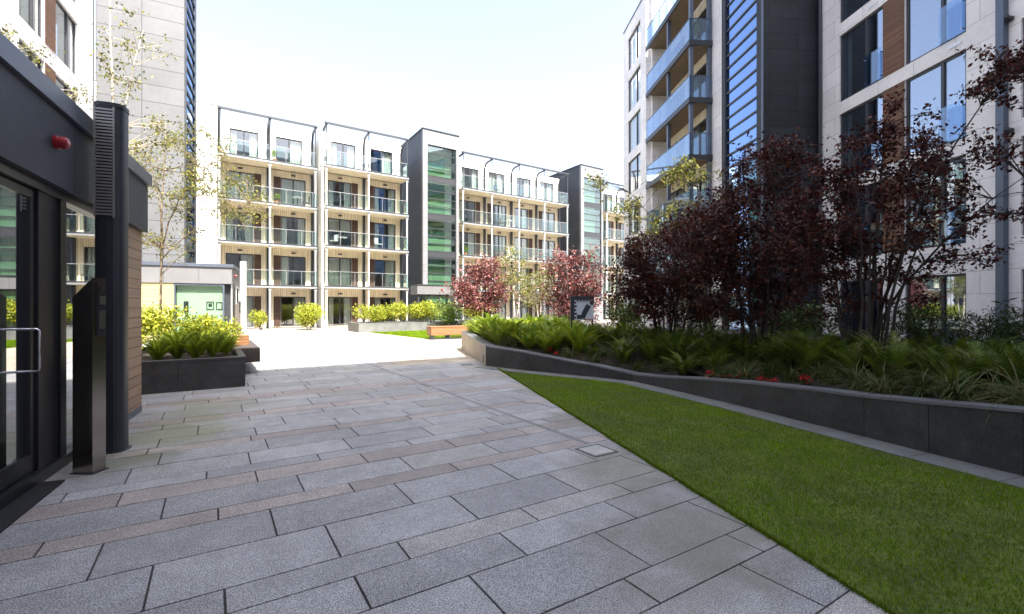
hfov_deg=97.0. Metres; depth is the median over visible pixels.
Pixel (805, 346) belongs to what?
fern
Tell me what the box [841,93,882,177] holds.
window
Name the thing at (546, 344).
fern
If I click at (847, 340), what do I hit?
fern
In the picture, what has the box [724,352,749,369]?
grass tuft
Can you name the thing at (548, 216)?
window
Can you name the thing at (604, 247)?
window
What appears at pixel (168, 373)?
planter
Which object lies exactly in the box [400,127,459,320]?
stair tower
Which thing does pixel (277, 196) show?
pot plant
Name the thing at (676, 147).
window
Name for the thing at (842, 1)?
window
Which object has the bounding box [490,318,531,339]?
fern
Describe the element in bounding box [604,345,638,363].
fern
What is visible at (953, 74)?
window
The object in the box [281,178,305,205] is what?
window
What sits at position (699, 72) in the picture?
window
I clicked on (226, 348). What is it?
fern
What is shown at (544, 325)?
fern
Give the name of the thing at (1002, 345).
fern
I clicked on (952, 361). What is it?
fern
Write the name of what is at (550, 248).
window
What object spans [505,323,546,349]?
fern
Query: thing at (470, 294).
red tree
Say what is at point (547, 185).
window
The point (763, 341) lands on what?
fern
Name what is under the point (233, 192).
window
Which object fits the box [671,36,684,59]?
window
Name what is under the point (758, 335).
fern
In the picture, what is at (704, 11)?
window
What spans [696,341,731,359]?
fern
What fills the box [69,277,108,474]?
intercom pedestal
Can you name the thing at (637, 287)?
purple tree
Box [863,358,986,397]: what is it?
grass tuft
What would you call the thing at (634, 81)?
window
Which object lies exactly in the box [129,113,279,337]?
birch tree
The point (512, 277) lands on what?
birch tree
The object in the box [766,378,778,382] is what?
begonia
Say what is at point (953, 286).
window
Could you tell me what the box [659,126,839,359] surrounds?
purple tree
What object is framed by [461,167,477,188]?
window
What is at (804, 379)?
begonia
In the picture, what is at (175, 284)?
window
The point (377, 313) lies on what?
shrub
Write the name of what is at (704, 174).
window
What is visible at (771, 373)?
grass tuft
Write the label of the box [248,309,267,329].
shrub
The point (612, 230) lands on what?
apartment building
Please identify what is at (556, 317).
fern
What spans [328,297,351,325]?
window
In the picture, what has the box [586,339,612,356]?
grass tuft
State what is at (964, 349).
fern
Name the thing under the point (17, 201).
door
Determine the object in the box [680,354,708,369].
fern
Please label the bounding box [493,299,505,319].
window
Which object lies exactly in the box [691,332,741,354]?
fern
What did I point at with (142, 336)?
shrub
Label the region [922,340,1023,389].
fern
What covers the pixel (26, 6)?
window
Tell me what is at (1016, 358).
fern
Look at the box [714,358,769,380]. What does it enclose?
grass tuft
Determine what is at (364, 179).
apartment building
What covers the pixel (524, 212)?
window
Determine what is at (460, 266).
window
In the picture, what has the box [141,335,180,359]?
fern
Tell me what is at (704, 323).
shrub
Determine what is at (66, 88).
window
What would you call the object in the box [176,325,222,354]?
fern
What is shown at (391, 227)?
window
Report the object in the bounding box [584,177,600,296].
stair window
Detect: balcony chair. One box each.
[303,196,309,205]
[329,235,337,244]
[374,238,381,247]
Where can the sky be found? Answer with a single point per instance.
(538, 83)
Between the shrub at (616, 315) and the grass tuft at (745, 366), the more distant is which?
the shrub at (616, 315)
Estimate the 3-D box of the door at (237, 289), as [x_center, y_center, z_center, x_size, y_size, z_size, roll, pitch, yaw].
[-13.447,0.207,22.037,0.057,2.485,3.320,0,0,-26]
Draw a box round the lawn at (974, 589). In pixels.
[506,371,1023,613]
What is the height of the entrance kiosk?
3.420 m
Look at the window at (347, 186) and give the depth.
35.27 m
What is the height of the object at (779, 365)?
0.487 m
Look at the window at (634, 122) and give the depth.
32.23 m
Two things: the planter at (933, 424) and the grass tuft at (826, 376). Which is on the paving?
the planter at (933, 424)
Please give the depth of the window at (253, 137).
32.42 m
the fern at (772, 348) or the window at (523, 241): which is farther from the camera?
the window at (523, 241)
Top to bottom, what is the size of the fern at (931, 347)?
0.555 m
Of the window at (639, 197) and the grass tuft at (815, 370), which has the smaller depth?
the grass tuft at (815, 370)
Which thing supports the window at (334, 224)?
in the apartment building at (364, 179)
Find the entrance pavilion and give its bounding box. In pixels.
[0,32,151,509]
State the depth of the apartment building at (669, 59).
27.73 m
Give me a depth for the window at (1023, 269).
11.38 m
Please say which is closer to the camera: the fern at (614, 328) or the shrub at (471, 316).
the fern at (614, 328)
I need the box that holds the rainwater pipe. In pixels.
[320,131,324,327]
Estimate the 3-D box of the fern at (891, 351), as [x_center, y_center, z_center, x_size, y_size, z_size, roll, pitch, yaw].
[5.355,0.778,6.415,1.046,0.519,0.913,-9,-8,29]
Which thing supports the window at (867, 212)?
in the apartment building at (869, 51)
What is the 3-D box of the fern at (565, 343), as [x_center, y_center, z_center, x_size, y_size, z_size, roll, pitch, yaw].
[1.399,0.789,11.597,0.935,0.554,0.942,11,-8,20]
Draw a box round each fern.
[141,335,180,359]
[141,335,185,351]
[152,332,203,358]
[156,326,200,344]
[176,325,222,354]
[179,337,214,357]
[186,329,233,356]
[208,329,236,352]
[210,335,244,354]
[462,319,483,334]
[469,313,506,323]
[469,315,497,330]
[471,316,504,341]
[478,321,521,345]
[480,326,497,342]
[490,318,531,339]
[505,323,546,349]
[518,326,540,342]
[519,312,550,323]
[527,321,555,331]
[530,332,557,351]
[532,326,568,340]
[536,327,560,334]
[538,326,573,350]
[539,314,572,322]
[541,319,570,328]
[549,314,584,327]
[551,325,575,347]
[552,323,576,330]
[554,319,584,328]
[554,323,603,353]
[559,321,587,336]
[581,323,607,345]
[583,344,602,357]
[591,322,634,347]
[602,322,632,338]
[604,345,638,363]
[605,332,645,353]
[608,319,641,339]
[620,325,676,352]
[622,321,662,338]
[626,333,673,364]
[649,333,705,359]
[651,331,678,352]
[653,328,689,338]
[657,323,700,334]
[660,350,705,375]
[665,321,706,334]
[666,330,700,342]
[666,342,705,360]
[679,340,705,357]
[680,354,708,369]
[685,331,716,350]
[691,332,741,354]
[693,323,730,338]
[695,350,734,372]
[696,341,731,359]
[704,328,730,337]
[710,333,740,355]
[714,331,732,352]
[718,331,775,356]
[729,327,777,340]
[740,332,789,348]
[745,335,779,349]
[747,339,791,362]
[752,337,786,358]
[765,334,842,373]
[766,323,846,359]
[767,326,819,337]
[774,336,849,369]
[802,353,851,373]
[811,333,857,346]
[812,335,910,376]
[818,333,887,348]
[822,336,904,360]
[832,329,888,340]
[847,327,950,381]
[857,346,933,371]
[881,342,945,370]
[889,341,995,386]
[892,332,966,350]
[900,334,1001,352]
[906,339,969,353]
[915,344,990,369]
[920,355,1004,389]
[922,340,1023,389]
[938,335,1020,358]
[947,339,1023,350]
[955,333,1023,385]
[957,338,1023,393]
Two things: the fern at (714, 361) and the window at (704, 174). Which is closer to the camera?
the fern at (714, 361)
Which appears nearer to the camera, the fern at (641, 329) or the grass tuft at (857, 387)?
the grass tuft at (857, 387)
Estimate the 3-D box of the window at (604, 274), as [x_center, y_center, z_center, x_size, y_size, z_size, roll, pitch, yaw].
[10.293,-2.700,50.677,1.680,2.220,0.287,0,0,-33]
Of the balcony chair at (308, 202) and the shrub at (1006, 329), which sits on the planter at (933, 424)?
the shrub at (1006, 329)
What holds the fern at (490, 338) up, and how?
in the planter at (933, 424)
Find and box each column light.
[93,101,131,453]
[240,261,246,333]
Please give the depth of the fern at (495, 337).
12.04 m
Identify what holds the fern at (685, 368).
in the planter at (933, 424)
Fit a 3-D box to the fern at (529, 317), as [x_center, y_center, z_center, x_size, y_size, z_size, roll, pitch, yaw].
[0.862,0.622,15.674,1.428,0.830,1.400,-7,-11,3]
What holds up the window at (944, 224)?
in the apartment building at (869, 51)
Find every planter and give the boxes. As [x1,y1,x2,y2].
[141,348,245,394]
[348,320,474,332]
[461,329,1023,476]
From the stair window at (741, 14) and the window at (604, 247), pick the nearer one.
the stair window at (741, 14)
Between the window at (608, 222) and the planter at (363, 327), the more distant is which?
the window at (608, 222)
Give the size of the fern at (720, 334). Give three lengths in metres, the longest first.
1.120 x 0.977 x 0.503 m
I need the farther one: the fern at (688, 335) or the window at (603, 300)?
the window at (603, 300)
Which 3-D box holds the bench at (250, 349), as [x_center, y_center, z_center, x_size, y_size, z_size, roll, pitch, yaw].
[-6.706,1.090,11.270,0.550,0.820,3.000,0,0,-33]
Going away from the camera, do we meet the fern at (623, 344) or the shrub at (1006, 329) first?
the shrub at (1006, 329)
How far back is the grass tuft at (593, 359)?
10.07 m
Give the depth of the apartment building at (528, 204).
43.49 m
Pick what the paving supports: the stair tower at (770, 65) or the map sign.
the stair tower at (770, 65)
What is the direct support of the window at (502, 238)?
in the apartment building at (528, 204)
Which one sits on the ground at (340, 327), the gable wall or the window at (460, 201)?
the gable wall
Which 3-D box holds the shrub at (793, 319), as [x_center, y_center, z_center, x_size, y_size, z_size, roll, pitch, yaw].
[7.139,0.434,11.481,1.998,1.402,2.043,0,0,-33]
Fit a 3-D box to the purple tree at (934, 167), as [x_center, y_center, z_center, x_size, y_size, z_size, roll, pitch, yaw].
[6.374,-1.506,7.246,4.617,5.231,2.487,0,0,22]
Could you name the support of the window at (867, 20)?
in the apartment building at (869, 51)
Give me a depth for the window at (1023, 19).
11.38 m
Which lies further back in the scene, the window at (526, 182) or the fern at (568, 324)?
the window at (526, 182)
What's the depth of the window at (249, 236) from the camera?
32.28 m
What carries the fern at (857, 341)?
in the planter at (933, 424)
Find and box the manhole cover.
[575,444,618,457]
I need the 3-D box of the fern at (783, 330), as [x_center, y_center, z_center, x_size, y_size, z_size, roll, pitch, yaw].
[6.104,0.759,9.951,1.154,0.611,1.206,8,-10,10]
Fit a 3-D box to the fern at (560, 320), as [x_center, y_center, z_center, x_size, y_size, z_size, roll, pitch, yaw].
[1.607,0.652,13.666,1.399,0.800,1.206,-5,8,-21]
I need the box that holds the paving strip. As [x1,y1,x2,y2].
[475,366,1023,489]
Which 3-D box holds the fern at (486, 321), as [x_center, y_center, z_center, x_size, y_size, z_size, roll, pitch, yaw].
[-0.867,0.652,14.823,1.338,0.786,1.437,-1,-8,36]
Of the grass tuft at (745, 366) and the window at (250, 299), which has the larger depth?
the window at (250, 299)
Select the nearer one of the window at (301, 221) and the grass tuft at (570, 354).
the grass tuft at (570, 354)
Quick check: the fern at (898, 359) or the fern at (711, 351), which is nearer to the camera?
the fern at (898, 359)
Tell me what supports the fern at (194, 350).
in the planter at (168, 373)
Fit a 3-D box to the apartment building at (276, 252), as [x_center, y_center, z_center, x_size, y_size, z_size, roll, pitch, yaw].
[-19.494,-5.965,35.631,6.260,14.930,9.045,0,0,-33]
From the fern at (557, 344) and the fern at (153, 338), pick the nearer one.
the fern at (153, 338)
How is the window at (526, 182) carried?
in the apartment building at (528, 204)
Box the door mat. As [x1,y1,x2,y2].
[0,479,64,532]
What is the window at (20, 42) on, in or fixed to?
in the apartment building at (36, 21)
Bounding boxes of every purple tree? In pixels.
[590,194,744,335]
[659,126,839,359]
[750,37,1023,371]
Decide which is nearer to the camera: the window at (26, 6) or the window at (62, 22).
the window at (26, 6)
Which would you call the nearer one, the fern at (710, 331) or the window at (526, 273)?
the fern at (710, 331)
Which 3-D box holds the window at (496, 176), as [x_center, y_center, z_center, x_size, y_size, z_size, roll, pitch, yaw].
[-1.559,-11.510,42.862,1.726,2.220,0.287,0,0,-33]
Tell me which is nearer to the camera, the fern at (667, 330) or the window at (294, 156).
the fern at (667, 330)
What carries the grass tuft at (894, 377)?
in the planter at (933, 424)
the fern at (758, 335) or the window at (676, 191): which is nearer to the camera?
the fern at (758, 335)
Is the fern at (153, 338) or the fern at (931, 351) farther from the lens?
the fern at (153, 338)
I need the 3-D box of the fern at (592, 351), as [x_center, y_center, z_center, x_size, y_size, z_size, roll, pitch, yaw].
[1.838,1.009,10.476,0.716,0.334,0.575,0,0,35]
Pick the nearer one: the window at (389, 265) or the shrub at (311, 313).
the shrub at (311, 313)
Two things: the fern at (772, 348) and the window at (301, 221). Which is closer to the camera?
the fern at (772, 348)
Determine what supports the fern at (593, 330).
in the planter at (933, 424)
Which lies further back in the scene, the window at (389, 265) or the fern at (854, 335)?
the window at (389, 265)
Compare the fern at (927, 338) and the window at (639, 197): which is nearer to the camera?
the fern at (927, 338)
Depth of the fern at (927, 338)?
7.44 m
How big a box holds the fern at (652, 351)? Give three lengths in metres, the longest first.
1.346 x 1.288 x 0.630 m
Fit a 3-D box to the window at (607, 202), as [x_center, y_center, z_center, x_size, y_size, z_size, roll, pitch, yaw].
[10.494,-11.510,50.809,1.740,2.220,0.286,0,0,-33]
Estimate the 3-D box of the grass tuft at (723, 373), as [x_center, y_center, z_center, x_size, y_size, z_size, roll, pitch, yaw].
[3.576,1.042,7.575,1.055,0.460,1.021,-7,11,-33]
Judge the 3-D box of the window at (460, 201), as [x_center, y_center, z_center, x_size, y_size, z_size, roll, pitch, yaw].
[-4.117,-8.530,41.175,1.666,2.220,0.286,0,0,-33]
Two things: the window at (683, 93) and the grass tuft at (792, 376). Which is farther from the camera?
the window at (683, 93)
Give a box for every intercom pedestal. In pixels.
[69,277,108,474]
[235,301,240,333]
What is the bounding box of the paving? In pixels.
[0,322,887,613]
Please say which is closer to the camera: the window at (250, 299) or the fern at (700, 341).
the fern at (700, 341)
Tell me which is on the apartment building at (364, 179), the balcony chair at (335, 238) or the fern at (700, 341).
the balcony chair at (335, 238)
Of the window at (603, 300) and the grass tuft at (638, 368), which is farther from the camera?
the window at (603, 300)
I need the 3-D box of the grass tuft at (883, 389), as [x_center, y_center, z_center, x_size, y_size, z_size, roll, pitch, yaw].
[4.394,0.923,5.417,0.887,0.451,0.981,-6,7,1]
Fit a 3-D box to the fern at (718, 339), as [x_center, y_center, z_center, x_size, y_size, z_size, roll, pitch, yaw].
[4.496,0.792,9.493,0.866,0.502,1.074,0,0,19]
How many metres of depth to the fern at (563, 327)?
11.95 m
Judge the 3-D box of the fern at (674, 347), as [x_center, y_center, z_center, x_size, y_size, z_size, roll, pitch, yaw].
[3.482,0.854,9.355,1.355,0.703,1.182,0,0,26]
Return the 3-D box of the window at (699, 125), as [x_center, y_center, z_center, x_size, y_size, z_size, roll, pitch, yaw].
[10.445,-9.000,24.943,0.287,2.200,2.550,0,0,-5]
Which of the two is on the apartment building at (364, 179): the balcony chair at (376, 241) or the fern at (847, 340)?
the balcony chair at (376, 241)
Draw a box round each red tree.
[439,250,520,317]
[532,244,610,323]
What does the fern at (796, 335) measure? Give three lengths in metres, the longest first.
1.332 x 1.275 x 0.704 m
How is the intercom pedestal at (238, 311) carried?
on the paving
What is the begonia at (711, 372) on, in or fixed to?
in the planter at (933, 424)
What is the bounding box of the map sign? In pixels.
[570,296,594,326]
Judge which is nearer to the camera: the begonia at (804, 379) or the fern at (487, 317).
the begonia at (804, 379)
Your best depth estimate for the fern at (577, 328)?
11.61 m
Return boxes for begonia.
[702,370,716,376]
[721,373,735,378]
[754,376,766,380]
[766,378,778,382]
[796,374,812,385]
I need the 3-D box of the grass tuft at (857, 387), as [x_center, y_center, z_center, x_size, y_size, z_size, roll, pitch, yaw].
[4.453,0.883,5.848,1.122,0.515,1.086,-10,10,-6]
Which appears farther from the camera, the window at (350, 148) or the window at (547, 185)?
the window at (547, 185)
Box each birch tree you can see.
[0,0,183,161]
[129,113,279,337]
[494,243,531,318]
[515,259,554,316]
[582,152,730,330]
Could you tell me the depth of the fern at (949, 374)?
5.30 m
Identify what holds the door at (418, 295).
in the stair tower at (433, 209)
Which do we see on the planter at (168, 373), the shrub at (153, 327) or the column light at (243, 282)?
the shrub at (153, 327)
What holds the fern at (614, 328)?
in the planter at (933, 424)
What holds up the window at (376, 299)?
in the apartment building at (364, 179)
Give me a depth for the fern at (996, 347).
5.75 m
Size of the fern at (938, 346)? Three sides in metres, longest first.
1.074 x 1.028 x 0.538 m
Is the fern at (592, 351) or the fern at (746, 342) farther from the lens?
the fern at (592, 351)
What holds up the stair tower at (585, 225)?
on the ground at (340, 327)
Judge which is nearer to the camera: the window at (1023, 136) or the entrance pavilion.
the entrance pavilion
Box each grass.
[371,330,460,338]
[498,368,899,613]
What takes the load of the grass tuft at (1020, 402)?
in the planter at (933, 424)
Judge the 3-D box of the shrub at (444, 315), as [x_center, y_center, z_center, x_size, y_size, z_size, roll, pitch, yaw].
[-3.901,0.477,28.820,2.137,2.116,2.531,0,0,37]
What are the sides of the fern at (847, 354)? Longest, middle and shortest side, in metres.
1.194 x 1.143 x 0.630 m
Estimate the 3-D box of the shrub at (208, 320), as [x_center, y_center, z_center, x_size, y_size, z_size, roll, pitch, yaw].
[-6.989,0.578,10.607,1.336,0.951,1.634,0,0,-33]
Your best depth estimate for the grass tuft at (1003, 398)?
4.69 m
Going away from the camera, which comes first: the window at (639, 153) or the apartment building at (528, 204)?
the window at (639, 153)
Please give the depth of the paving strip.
5.25 m
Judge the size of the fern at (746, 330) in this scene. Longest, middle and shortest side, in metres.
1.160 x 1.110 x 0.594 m
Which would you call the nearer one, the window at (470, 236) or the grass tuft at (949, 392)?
the grass tuft at (949, 392)
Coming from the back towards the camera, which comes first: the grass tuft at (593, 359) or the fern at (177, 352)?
the grass tuft at (593, 359)
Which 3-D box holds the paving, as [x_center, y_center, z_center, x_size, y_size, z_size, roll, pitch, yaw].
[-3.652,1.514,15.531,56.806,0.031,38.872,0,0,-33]
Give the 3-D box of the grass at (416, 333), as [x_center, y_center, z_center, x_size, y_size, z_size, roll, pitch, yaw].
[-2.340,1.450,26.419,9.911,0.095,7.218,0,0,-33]
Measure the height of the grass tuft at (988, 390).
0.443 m
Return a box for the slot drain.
[277,330,590,444]
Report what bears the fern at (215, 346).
in the planter at (168, 373)
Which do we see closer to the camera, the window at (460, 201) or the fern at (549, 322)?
the fern at (549, 322)
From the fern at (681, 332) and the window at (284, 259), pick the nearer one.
the fern at (681, 332)
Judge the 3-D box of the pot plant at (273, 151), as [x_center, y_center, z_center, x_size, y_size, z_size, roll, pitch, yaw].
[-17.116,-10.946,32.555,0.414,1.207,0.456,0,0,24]
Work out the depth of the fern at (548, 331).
11.82 m
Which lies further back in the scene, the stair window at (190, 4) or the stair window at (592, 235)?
the stair window at (592, 235)
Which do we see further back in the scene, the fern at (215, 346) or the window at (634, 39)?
the window at (634, 39)
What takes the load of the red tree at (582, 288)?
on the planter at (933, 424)
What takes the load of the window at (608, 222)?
in the apartment building at (612, 230)
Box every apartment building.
[0,0,92,118]
[217,106,317,327]
[313,121,408,327]
[459,151,568,321]
[603,182,623,319]
[623,0,721,329]
[818,0,1023,344]
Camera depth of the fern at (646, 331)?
10.08 m
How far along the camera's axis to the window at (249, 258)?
32.75 m
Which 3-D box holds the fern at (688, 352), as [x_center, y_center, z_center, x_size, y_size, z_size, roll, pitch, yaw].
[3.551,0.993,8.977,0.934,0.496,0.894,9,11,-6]
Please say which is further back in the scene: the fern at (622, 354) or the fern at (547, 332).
the fern at (547, 332)
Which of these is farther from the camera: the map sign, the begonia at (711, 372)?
the map sign
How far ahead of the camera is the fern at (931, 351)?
6.02 m
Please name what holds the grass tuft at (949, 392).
in the planter at (933, 424)
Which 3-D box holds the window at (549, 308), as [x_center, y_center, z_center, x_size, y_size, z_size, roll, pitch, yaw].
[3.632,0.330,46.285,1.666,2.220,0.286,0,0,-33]
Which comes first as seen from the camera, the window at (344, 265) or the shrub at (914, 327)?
the shrub at (914, 327)
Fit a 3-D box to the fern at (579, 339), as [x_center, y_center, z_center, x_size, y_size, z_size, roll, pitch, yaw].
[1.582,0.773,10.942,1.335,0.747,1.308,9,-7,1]
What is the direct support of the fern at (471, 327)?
in the planter at (933, 424)
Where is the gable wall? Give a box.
[94,79,217,263]
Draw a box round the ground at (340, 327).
[247,320,616,329]
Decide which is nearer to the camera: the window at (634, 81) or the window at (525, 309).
the window at (634, 81)
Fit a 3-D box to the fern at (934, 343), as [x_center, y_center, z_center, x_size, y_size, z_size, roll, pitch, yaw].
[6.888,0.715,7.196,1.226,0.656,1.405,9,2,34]
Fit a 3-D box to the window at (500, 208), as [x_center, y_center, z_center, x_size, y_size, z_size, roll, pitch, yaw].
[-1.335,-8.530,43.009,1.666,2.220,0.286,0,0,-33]
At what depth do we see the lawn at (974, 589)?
3.38 m
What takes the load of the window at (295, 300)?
in the apartment building at (276, 252)
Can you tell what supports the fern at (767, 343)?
in the planter at (933, 424)
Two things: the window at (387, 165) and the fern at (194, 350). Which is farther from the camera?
the window at (387, 165)
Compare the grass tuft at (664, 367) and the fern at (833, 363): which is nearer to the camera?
the fern at (833, 363)
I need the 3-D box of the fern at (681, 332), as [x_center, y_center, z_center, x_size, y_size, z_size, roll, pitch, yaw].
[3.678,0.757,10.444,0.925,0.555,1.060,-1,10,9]
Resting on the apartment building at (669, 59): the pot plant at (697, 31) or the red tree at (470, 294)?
the pot plant at (697, 31)
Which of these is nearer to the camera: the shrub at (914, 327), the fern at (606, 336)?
the shrub at (914, 327)
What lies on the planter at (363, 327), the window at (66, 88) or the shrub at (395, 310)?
the shrub at (395, 310)
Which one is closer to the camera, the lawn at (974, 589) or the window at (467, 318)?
the lawn at (974, 589)
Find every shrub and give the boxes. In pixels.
[141,302,195,339]
[141,311,149,348]
[181,312,244,344]
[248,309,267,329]
[293,302,324,329]
[350,302,390,322]
[387,300,427,321]
[410,300,439,321]
[430,299,465,325]
[461,306,495,318]
[603,294,650,328]
[678,287,743,333]
[765,298,845,337]
[880,293,995,347]
[951,298,1023,348]
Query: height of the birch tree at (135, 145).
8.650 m
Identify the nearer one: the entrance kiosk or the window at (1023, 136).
the window at (1023, 136)
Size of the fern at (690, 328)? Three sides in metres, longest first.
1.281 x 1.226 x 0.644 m
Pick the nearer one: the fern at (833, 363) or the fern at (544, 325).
the fern at (833, 363)
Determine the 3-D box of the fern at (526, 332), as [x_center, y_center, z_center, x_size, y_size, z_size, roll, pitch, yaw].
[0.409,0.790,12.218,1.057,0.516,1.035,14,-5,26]
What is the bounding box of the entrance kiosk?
[141,261,239,340]
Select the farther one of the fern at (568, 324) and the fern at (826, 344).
the fern at (568, 324)
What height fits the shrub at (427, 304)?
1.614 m
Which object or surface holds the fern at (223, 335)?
in the planter at (168, 373)
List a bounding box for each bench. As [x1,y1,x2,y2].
[231,334,259,362]
[427,325,468,339]
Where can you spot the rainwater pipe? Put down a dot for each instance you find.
(322, 207)
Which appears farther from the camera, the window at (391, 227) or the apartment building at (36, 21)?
the window at (391, 227)
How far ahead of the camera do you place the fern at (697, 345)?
9.24 m
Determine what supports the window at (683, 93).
in the apartment building at (669, 59)
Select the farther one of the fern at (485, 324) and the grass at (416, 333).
the grass at (416, 333)
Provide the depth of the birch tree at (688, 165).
14.94 m
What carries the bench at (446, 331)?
on the paving
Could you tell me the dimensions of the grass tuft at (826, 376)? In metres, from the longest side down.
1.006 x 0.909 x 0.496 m
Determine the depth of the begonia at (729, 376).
7.48 m
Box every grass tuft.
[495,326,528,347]
[554,343,587,358]
[575,347,612,364]
[585,338,604,349]
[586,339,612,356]
[619,354,659,372]
[649,353,675,374]
[698,358,751,379]
[712,347,776,372]
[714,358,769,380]
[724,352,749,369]
[747,356,796,377]
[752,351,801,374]
[760,359,820,381]
[788,354,842,379]
[789,360,876,384]
[806,354,904,393]
[835,359,938,407]
[845,355,925,391]
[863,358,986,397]
[893,349,1015,403]
[940,364,1023,401]
[968,358,1023,429]
[971,373,1023,404]
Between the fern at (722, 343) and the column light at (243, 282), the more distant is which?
the column light at (243, 282)
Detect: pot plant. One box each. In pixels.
[271,147,276,160]
[274,193,280,202]
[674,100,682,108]
[694,20,699,38]
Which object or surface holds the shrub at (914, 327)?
on the planter at (933, 424)
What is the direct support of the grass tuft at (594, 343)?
in the planter at (933, 424)
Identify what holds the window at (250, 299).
in the apartment building at (276, 252)
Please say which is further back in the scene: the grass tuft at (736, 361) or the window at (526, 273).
the window at (526, 273)
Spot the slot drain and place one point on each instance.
(540, 426)
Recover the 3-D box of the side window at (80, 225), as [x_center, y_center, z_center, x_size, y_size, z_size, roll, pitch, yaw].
[-4.585,0.200,4.878,0.012,2.400,1.290,0,0,-26]
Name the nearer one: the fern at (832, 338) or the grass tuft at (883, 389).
the grass tuft at (883, 389)
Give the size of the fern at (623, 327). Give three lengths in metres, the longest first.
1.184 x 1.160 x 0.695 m
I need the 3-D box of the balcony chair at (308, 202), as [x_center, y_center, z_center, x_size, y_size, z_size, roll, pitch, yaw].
[-15.407,-7.823,33.921,0.460,0.920,0.440,0,0,-33]
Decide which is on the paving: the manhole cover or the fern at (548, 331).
the manhole cover
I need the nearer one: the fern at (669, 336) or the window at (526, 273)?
the fern at (669, 336)
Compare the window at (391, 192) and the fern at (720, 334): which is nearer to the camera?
the fern at (720, 334)
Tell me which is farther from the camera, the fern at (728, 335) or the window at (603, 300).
the window at (603, 300)
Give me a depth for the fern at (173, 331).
9.63 m
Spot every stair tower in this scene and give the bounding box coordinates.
[93,0,195,326]
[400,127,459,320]
[548,164,603,321]
[722,0,817,332]
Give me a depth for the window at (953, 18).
13.32 m
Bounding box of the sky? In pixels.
[56,0,650,191]
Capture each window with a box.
[19,39,40,68]
[20,0,40,37]
[56,0,74,74]
[56,76,74,101]
[67,205,94,448]
[174,283,224,328]
[186,0,195,262]
[226,170,253,199]
[226,211,253,241]
[226,253,253,283]
[229,128,257,156]
[247,296,253,326]
[276,137,301,163]
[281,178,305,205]
[281,216,305,244]
[281,256,305,285]
[281,297,305,325]
[328,180,351,207]
[328,218,351,245]
[328,257,351,285]
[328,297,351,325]
[331,141,354,167]
[370,149,391,173]
[374,187,394,212]
[374,222,394,248]
[374,259,394,286]
[374,297,394,321]
[428,145,455,284]
[459,199,474,222]
[459,231,474,255]
[459,265,474,285]
[459,298,474,319]
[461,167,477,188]
[489,172,503,192]
[493,204,505,225]
[493,235,505,256]
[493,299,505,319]
[515,208,527,228]
[515,237,527,258]
[515,268,527,288]
[515,299,527,319]
[516,177,530,196]
[540,182,552,200]
[542,212,554,231]
[542,240,554,260]
[542,299,554,320]
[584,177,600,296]
[603,194,611,210]
[603,220,609,238]
[603,246,609,264]
[603,273,609,292]
[603,300,609,319]
[629,22,639,69]
[629,66,639,111]
[629,110,639,152]
[629,153,639,193]
[629,197,639,235]
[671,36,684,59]
[671,86,684,107]
[671,137,684,165]
[671,186,684,216]
[694,8,705,39]
[694,63,705,96]
[694,118,705,153]
[694,174,704,209]
[726,0,755,331]
[841,0,869,22]
[841,6,882,101]
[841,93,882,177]
[841,181,882,257]
[841,280,878,336]
[906,0,965,64]
[906,49,965,156]
[906,155,965,248]
[906,273,965,343]
[1023,19,1023,116]
[1023,136,1023,234]
[1023,269,1023,341]
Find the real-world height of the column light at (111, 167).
3.600 m
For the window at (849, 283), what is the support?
in the apartment building at (869, 51)
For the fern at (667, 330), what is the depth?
11.59 m
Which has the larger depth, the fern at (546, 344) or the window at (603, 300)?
the window at (603, 300)
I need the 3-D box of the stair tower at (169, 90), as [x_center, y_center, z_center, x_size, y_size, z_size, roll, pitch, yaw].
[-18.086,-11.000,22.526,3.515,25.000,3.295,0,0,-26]
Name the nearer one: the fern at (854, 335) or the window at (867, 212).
the fern at (854, 335)
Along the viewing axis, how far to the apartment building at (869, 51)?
14.41 m
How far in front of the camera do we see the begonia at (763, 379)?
6.89 m
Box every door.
[0,175,40,491]
[231,284,239,333]
[417,294,448,320]
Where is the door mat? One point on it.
(16, 509)

